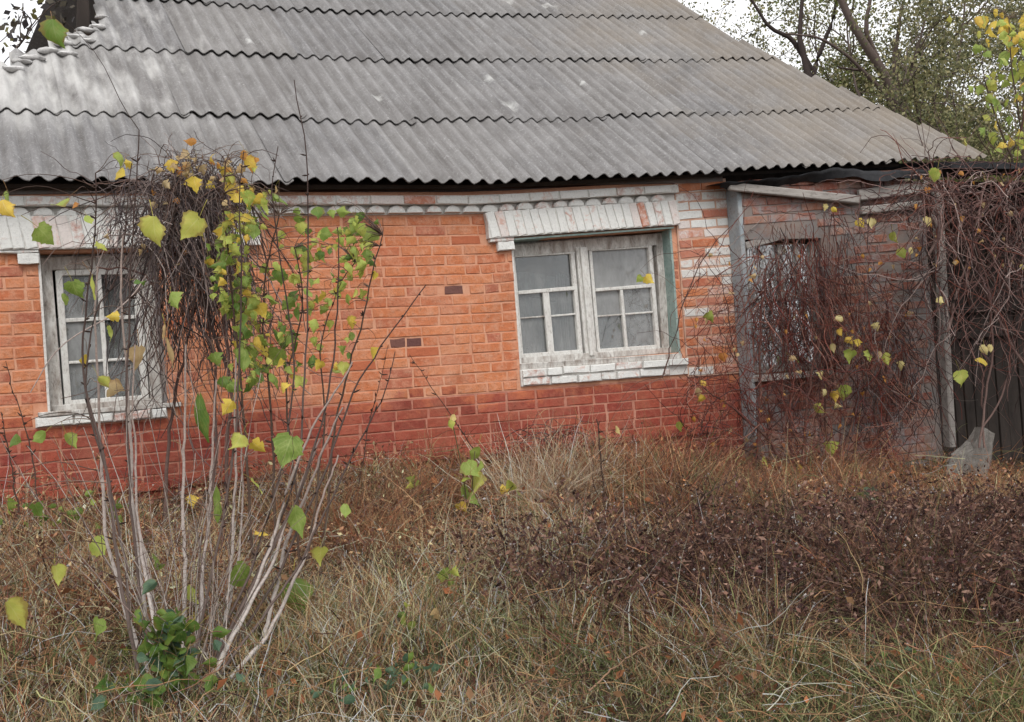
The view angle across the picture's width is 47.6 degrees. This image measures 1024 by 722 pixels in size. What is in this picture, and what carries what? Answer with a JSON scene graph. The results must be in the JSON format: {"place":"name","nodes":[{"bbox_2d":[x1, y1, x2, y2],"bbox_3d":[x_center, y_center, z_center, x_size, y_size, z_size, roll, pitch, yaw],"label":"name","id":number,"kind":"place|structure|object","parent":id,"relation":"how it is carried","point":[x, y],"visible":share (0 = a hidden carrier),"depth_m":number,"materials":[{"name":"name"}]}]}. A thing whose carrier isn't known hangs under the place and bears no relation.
{"place":"outdoors","nodes":[
{"label":"outdoors","id":0,"kind":"place"},
{"bbox_2d":[0,377,1023,721],"bbox_3d":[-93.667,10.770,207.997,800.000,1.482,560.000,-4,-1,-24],"label":"ground","id":1,"kind":"structure","parent":0,"point":[634,696],"depth_m":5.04,"materials":[{"name":"beige plant"}]},
{"bbox_2d":[0,412,19,511],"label":"dead stalk","id":2,"kind":"object","parent":1,"relation":"on","point":[9,451],"visible":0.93,"depth_m":5.83,"materials":[{"name":"brown plant"}]},
{"bbox_2d":[3,361,37,501],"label":"dead stalk","id":3,"kind":"object","parent":1,"relation":"on","point":[29,446],"visible":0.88,"depth_m":6.18,"materials":[{"name":"brown plant"}]},
{"bbox_2d":[0,0,95,62],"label":"tree","id":4,"kind":"object","parent":1,"relation":"on","point":[14,23],"visible":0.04,"depth_m":12.14,"materials":[{"name":"green plant"}]},
{"bbox_2d":[0,490,127,563],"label":"weed clump","id":5,"kind":"object","parent":1,"relation":"on","point":[69,512],"visible":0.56,"depth_m":6.41,"materials":[{"name":"brown plant"}]},
{"bbox_2d":[0,492,205,610],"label":"grass clump","id":6,"kind":"object","parent":1,"relation":"on","point":[26,567],"visible":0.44,"depth_m":5.84,"materials":[{"name":"beige plant"}]},
{"bbox_2d":[0,638,262,721],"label":"grass clump","id":7,"kind":"object","parent":1,"relation":"on","point":[81,711],"visible":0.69,"depth_m":4.47,"materials":[{"name":"beige plant"}]},
{"bbox_2d":[85,657,245,719],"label":"nettle","id":8,"kind":"object","parent":1,"relation":"on","point":[147,679],"visible":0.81,"depth_m":4.56,"materials":[{"name":"green plant"}]},
{"bbox_2d":[123,569,231,710],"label":"nettle","id":9,"kind":"object","parent":1,"relation":"on","point":[175,634],"visible":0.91,"depth_m":4.65,"materials":[{"name":"green plant"}]},
{"bbox_2d":[0,474,377,625],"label":"grass clump","id":10,"kind":"object","parent":1,"relation":"on","point":[176,564],"visible":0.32,"depth_m":5.83,"materials":[{"name":"beige plant"}]},
{"bbox_2d":[30,131,358,550],"bbox_3d":[-1.887,-0.075,6.849,1.668,2.722,1.895,-4,-1,24],"label":"dead vine","id":11,"kind":"object","parent":1,"relation":"on","point":[190,267],"visible":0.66,"depth_m":6.79,"materials":[{"name":"brown plant"}]},
{"bbox_2d":[0,11,425,701],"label":"bush","id":12,"kind":"object","parent":1,"relation":"on","point":[286,445],"visible":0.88,"depth_m":5.12,"materials":[{"name":"green plant"}]},
{"bbox_2d":[204,141,382,575],"bbox_3d":[-1.097,-0.023,6.129,1.042,2.302,0.813,-4,-1,-24],"label":"climbing vine","id":13,"kind":"object","parent":1,"relation":"on","point":[230,302],"visible":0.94,"depth_m":6.09,"materials":[{"name":"green plant"}]},
{"bbox_2d":[89,444,498,570],"bbox_3d":[-1.186,0.904,6.718,2.472,0.823,1.342,-4,-1,-15],"label":"grass clump","id":14,"kind":"object","parent":1,"relation":"on","point":[375,526],"visible":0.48,"depth_m":6.74,"materials":[{"name":"beige plant"}]},
{"bbox_2d":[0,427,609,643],"bbox_3d":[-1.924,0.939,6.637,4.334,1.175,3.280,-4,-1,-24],"label":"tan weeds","id":15,"kind":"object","parent":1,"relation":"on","point":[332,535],"visible":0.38,"depth_m":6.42,"materials":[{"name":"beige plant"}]},
{"bbox_2d":[146,545,527,707],"bbox_3d":[-0.739,1.164,5.378,2.179,0.575,1.135,-4,-1,-24],"label":"grass clump","id":16,"kind":"object","parent":1,"relation":"on","point":[321,637],"visible":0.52,"depth_m":5.31,"materials":[{"name":"beige plant"}]},
{"bbox_2d":[358,347,387,485],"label":"dead stalk","id":17,"kind":"object","parent":1,"relation":"on","point":[371,414],"visible":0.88,"depth_m":7.68,"materials":[{"name":"brown plant"}]},
{"bbox_2d":[309,645,442,721],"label":"weed clump","id":18,"kind":"object","parent":1,"relation":"on","point":[392,671],"visible":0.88,"depth_m":4.62,"materials":[{"name":"green plant"}]},
{"bbox_2d":[299,434,514,534],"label":"grass clump","id":19,"kind":"object","parent":1,"relation":"on","point":[401,491],"visible":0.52,"depth_m":7.37,"materials":[{"name":"beige plant"}]},
{"bbox_2d":[245,642,575,721],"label":"grass clump","id":20,"kind":"object","parent":1,"relation":"on","point":[427,711],"visible":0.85,"depth_m":4.54,"materials":[{"name":"beige plant"}]},
{"bbox_2d":[405,469,420,511],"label":"leafy plant","id":21,"kind":"object","parent":1,"relation":"on","point":[411,481],"visible":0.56,"depth_m":7.56,"materials":[{"name":"green plant"}]},
{"bbox_2d":[393,596,439,650],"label":"leafy plant","id":22,"kind":"object","parent":1,"relation":"on","point":[433,612],"visible":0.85,"depth_m":5.40,"materials":[{"name":"green plant"}]},
{"bbox_2d":[329,418,532,515],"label":"grass clump","id":23,"kind":"object","parent":1,"relation":"on","point":[451,480],"visible":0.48,"depth_m":7.82,"materials":[{"name":"beige plant"}]},
{"bbox_2d":[436,561,460,614],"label":"leafy plant","id":24,"kind":"object","parent":1,"relation":"on","point":[452,571],"visible":0.78,"depth_m":5.76,"materials":[{"name":"green plant"}]},
{"bbox_2d":[410,356,494,485],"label":"dead stalk","id":25,"kind":"object","parent":1,"relation":"on","point":[412,362],"visible":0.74,"depth_m":7.77,"materials":[{"name":"brown plant"}]},
{"bbox_2d":[352,481,611,583],"bbox_3d":[-0.068,0.981,6.522,1.420,0.646,1.204,-4,-1,-33],"label":"grass clump","id":26,"kind":"object","parent":1,"relation":"on","point":[505,512],"visible":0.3,"depth_m":6.44,"materials":[{"name":"beige plant"}]},
{"bbox_2d":[446,412,519,529],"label":"leafy plant","id":27,"kind":"object","parent":1,"relation":"on","point":[475,472],"visible":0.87,"depth_m":7.26,"materials":[{"name":"green plant"}]},
{"bbox_2d":[0,0,1015,515],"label":"brick house","id":28,"kind":"structure","parent":1,"relation":"on","point":[510,174],"depth_m":9.59,"materials":[{"name":"orange brick"}]},
{"bbox_2d":[76,0,89,27],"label":"chimney stump","id":29,"kind":"object","parent":28,"relation":"on","point":[83,15],"visible":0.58,"depth_m":10.44,"materials":[{"name":"brown"}]},
{"bbox_2d":[40,253,161,410],"bbox_3d":[-2.854,-0.208,8.076,0.763,1.095,0.091,-4,-1,-24],"label":"window","id":30,"kind":"structure","parent":28,"relation":"in","point":[70,351],"depth_m":8.00,"materials":[{"name":"white paint"}]},
{"bbox_2d":[513,233,670,362],"bbox_3d":[0.650,-0.534,9.664,1.488,1.041,0.121,-4,-1,-24],"label":"window","id":31,"kind":"structure","parent":28,"relation":"in","point":[602,267],"depth_m":9.73,"materials":[{"name":"white paint"}]},
{"bbox_2d":[745,239,824,373],"bbox_3d":[2.383,-0.556,10.154,0.835,1.289,0.121,-4,-1,-24],"label":"window","id":32,"kind":"structure","parent":28,"relation":"in","point":[749,248],"depth_m":10.15,"materials":[{"name":"grey wood"}]},
{"bbox_2d":[600,178,1018,491],"bbox_3d":[2.672,-0.106,9.536,4.209,2.879,1.170,-4,-1,-24],"label":"creeper","id":33,"kind":"object","parent":28,"relation":"attached to","point":[844,391],"visible":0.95,"depth_m":9.82,"materials":[{"name":"brown plant"}]},
{"bbox_2d":[0,394,1023,721],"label":"flattened stems","id":34,"kind":"object","parent":1,"relation":"on","point":[670,706],"visible":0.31,"depth_m":5.03,"materials":[{"name":"beige plant"}]},
{"bbox_2d":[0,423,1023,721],"bbox_3d":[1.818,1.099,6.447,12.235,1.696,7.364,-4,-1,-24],"label":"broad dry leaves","id":35,"kind":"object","parent":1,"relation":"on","point":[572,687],"visible":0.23,"depth_m":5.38,"materials":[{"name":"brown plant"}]},
{"bbox_2d":[1,436,1023,721],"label":"fallen leaves","id":36,"kind":"object","parent":1,"relation":"on","point":[437,692],"visible":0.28,"depth_m":5.04,"materials":[{"name":"brown plant"}]},
{"bbox_2d":[424,406,660,517],"bbox_3d":[0.188,0.728,7.726,1.688,0.910,1.255,-4,-1,-24],"label":"grass clump","id":37,"kind":"object","parent":1,"relation":"on","point":[513,473],"visible":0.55,"depth_m":7.66,"materials":[{"name":"beige plant"}]},
{"bbox_2d":[484,410,628,471],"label":"clump","id":38,"kind":"object","parent":1,"relation":"on","point":[560,438],"visible":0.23,"depth_m":8.75,"materials":[{"name":"beige plant"}]},
{"bbox_2d":[481,410,714,506],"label":"grass clump","id":39,"kind":"object","parent":1,"relation":"on","point":[579,490],"visible":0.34,"depth_m":7.93,"materials":[{"name":"beige plant"}]},
{"bbox_2d":[596,419,606,508],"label":"dead stalk","id":40,"kind":"object","parent":1,"relation":"on","point":[602,476],"visible":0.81,"depth_m":7.56,"materials":[{"name":"brown plant"}]},
{"bbox_2d":[588,638,663,691],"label":"dead stalk","id":41,"kind":"object","parent":1,"relation":"on","point":[619,664],"visible":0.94,"depth_m":4.81,"materials":[{"name":"beige plant"}]},
{"bbox_2d":[578,506,737,566],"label":"grass clump","id":42,"kind":"object","parent":1,"relation":"on","point":[637,539],"visible":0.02,"depth_m":6.58,"materials":[{"name":"brown plant"}]},
{"bbox_2d":[573,409,780,484],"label":"grass clump","id":43,"kind":"object","parent":1,"relation":"on","point":[682,452],"visible":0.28,"depth_m":8.48,"materials":[{"name":"beige plant"}]},
{"bbox_2d":[573,606,830,710],"bbox_3d":[0.793,1.270,5.006,1.295,0.375,0.684,-4,-1,-24],"label":"grass clump","id":44,"kind":"object","parent":1,"relation":"on","point":[721,659],"visible":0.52,"depth_m":4.98,"materials":[{"name":"plant"}]},
{"bbox_2d":[381,421,1023,553],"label":"rusty weeds","id":45,"kind":"object","parent":1,"relation":"on","point":[721,464],"visible":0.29,"depth_m":8.11,"materials":[{"name":"brown plant"}]},
{"bbox_2d":[677,478,733,528],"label":"dead stalk","id":46,"kind":"object","parent":1,"relation":"on","point":[719,485],"visible":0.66,"depth_m":7.22,"materials":[{"name":"brown plant"}]},
{"bbox_2d":[406,454,1023,689],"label":"dead weeds","id":47,"kind":"object","parent":1,"relation":"on","point":[1005,580],"visible":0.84,"depth_m":5.87,"materials":[{"name":"brown plant"}]},
{"bbox_2d":[682,0,812,62],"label":"tree","id":48,"kind":"object","parent":1,"relation":"on","point":[733,31],"depth_m":38.66,"materials":[{"name":"green plant"}]},
{"bbox_2d":[590,656,953,721],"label":"grass clump","id":49,"kind":"object","parent":1,"relation":"on","point":[734,714],"visible":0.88,"depth_m":4.55,"materials":[{"name":"beige plant"}]},
{"bbox_2d":[677,0,1023,181],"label":"tree","id":50,"kind":"object","parent":1,"relation":"on","point":[807,41],"visible":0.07,"depth_m":28.74,"materials":[{"name":"green plant"}]},
{"bbox_2d":[848,475,896,511],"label":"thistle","id":51,"kind":"object","parent":1,"relation":"on","point":[866,493],"visible":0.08,"depth_m":8.04,"materials":[{"name":"brown plant"}]},
{"bbox_2d":[741,0,1023,181],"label":"tree","id":52,"kind":"object","parent":1,"relation":"on","point":[870,50],"visible":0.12,"depth_m":24.38,"materials":[{"name":"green plant"}]},
{"bbox_2d":[750,0,1022,181],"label":"tree","id":53,"kind":"object","parent":1,"relation":"on","point":[912,69],"visible":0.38,"depth_m":22.62,"materials":[{"name":"green plant"}]},
{"bbox_2d":[769,162,1023,460],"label":"plank shed","id":54,"kind":"structure","parent":1,"relation":"on","point":[998,425],"depth_m":12.61,"materials":[{"name":"grey wood"}]},
{"bbox_2d":[819,90,1023,447],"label":"creeper","id":55,"kind":"object","parent":54,"relation":"on","point":[960,376],"visible":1,"depth_m":10.02,"materials":[{"name":"brown plant"}]},
{"bbox_2d":[778,0,1023,179],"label":"tree","id":56,"kind":"object","parent":1,"relation":"on","point":[972,41],"visible":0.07,"depth_m":33.23,"materials":[{"name":"green plant"}]},
{"bbox_2d":[863,632,954,676],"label":"weed clump","id":57,"kind":"object","parent":1,"relation":"on","point":[914,651],"visible":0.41,"depth_m":5.12,"materials":[{"name":"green plant"}]},
{"bbox_2d":[814,642,1023,721],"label":"grass clump","id":58,"kind":"object","parent":1,"relation":"on","point":[971,708],"visible":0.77,"depth_m":4.56,"materials":[{"name":"beige plant"}]},
{"bbox_2d":[834,34,1022,181],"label":"tree","id":59,"kind":"object","parent":1,"relation":"on","point":[940,106],"visible":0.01,"depth_m":26.48,"materials":[{"name":"green plant"}]},
{"bbox_2d":[870,0,1023,180],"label":"tree","id":60,"kind":"object","parent":1,"relation":"on","point":[1007,11],"visible":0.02,"depth_m":27.68,"materials":[{"name":"green plant"}]},
{"bbox_2d":[876,80,1017,161],"bbox_3d":[9.966,-3.110,30.548,9.246,8.572,7.094,-4,-1,-24],"label":"tree","id":61,"kind":"object","parent":1,"relation":"on","point":[974,120],"depth_m":30.73,"materials":[{"name":"green plant"}]},
{"bbox_2d":[943,427,994,483],"bbox_3d":[3.974,0.930,10.131,0.752,0.677,0.275,-4,-1,-24],"label":"concrete block","id":62,"kind":"object","parent":1,"relation":"on","point":[970,450],"depth_m":10.15,"materials":[{"name":"grey concrete"}]},
{"bbox_2d":[939,662,1023,706],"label":"weed clump","id":63,"kind":"object","parent":1,"relation":"on","point":[993,685],"visible":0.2,"depth_m":4.85,"materials":[{"name":"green plant"}]},
{"bbox_2d":[944,5,1023,181],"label":"sapling","id":64,"kind":"object","parent":1,"relation":"on","point":[1006,32],"visible":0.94,"depth_m":14.78,"materials":[{"name":"yellow plant"}]},
{"bbox_2d":[950,120,1020,181],"bbox_3d":[12.165,-2.834,28.162,9.965,9.059,9.664,-4,-1,-24],"label":"tree","id":65,"kind":"object","parent":1,"relation":"on","point":[991,159],"depth_m":25.75,"materials":[{"name":"green plant"}]},
{"bbox_2d":[967,105,1023,181],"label":"tree","id":66,"kind":"object","parent":1,"relation":"on","point":[1003,152],"visible":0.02,"depth_m":25.53,"materials":[{"name":"green plant"}]},
{"bbox_2d":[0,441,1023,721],"bbox_3d":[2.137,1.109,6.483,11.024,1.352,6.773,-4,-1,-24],"label":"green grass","id":67,"kind":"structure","parent":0,"point":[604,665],"depth_m":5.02,"materials":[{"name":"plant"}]},
{"bbox_2d":[0,0,1023,143],"label":"sky","id":68,"kind":"structure","parent":0,"point":[29,5],"materials":[{"name":"white"}]}
]}

